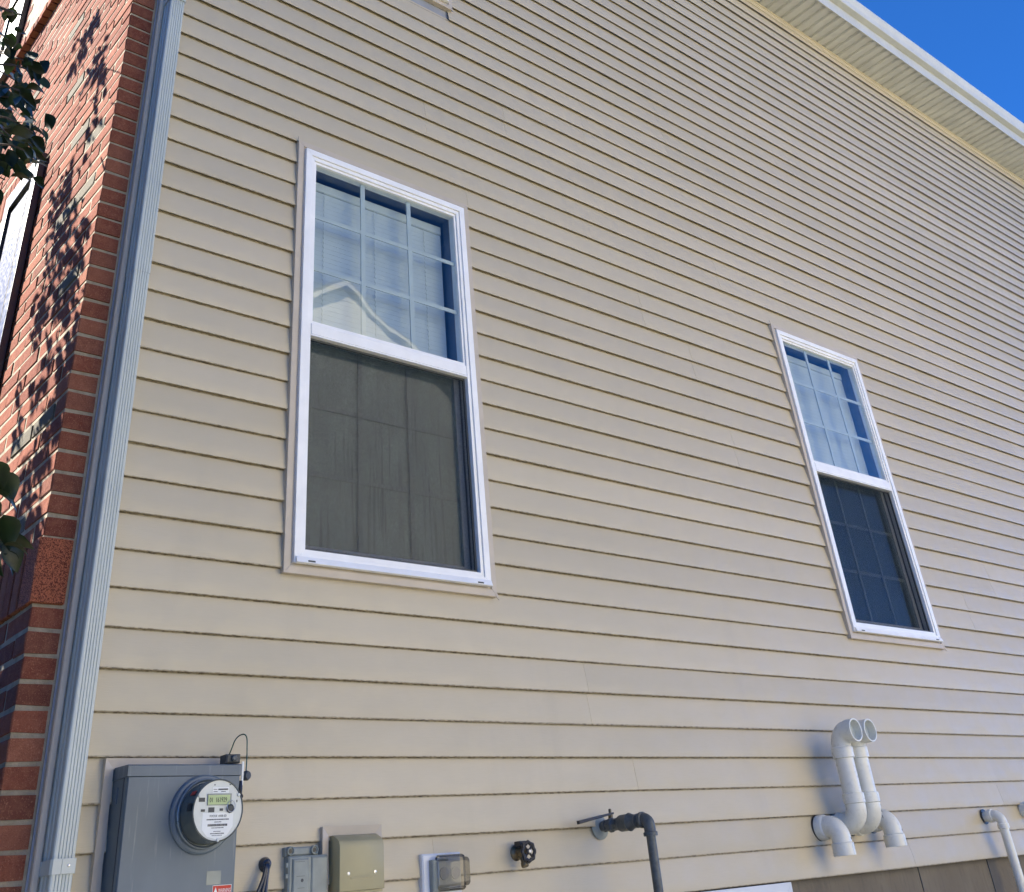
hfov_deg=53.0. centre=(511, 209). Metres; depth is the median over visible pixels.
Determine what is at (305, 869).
utility box
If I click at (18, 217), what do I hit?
window shutter
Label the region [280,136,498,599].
window
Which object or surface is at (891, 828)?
vent elbow
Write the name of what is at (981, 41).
sky
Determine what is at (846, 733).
tall vent
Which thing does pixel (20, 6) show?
window shutter
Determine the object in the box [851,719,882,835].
tall vent
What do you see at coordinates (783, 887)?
basement window
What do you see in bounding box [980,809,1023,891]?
drain pipe
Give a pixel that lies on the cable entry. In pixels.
(264, 865)
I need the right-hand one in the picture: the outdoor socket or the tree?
the outdoor socket
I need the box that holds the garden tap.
[510,840,535,867]
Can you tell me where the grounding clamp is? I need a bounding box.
[220,754,250,797]
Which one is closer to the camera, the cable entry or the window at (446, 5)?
the cable entry
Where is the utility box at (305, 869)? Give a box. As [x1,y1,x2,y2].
[282,845,326,891]
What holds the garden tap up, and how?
attached to the house
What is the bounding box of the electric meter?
[88,758,242,891]
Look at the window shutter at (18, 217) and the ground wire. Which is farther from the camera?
the window shutter at (18, 217)
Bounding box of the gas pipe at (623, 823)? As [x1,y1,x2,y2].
[577,809,663,891]
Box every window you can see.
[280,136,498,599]
[424,0,452,11]
[706,882,792,891]
[768,322,946,650]
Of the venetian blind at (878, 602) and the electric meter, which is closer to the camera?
the electric meter
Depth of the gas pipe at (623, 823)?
3.26 m
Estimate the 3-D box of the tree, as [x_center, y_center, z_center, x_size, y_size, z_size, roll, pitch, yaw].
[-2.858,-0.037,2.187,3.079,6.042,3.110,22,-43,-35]
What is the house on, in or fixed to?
on the ground
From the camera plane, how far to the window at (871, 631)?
5.43 m
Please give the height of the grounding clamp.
0.105 m
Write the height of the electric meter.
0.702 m
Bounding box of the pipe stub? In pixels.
[1018,802,1023,816]
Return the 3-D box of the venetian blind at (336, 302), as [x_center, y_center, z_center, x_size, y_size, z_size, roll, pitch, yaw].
[-0.505,0.585,3.822,0.664,1.462,0.036,22,-43,-35]
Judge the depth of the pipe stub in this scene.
4.98 m
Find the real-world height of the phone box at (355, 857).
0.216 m
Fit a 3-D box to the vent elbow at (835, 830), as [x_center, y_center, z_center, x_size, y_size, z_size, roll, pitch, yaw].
[1.254,2.424,3.982,0.094,0.147,0.134,22,-43,-35]
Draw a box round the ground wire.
[229,734,247,770]
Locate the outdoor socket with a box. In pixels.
[419,852,470,891]
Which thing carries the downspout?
attached to the house
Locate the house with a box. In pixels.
[0,0,1023,891]
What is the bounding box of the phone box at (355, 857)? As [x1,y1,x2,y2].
[318,824,383,891]
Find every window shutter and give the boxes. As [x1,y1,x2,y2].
[0,0,29,81]
[0,153,47,379]
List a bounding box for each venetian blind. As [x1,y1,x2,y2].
[313,182,453,563]
[786,355,912,626]
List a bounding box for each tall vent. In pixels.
[829,718,866,834]
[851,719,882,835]
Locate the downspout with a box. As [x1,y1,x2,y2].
[38,0,185,891]
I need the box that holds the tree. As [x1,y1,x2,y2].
[0,6,55,576]
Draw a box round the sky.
[857,0,1023,122]
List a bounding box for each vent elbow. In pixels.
[811,815,856,856]
[872,809,906,847]
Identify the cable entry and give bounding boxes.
[256,857,270,891]

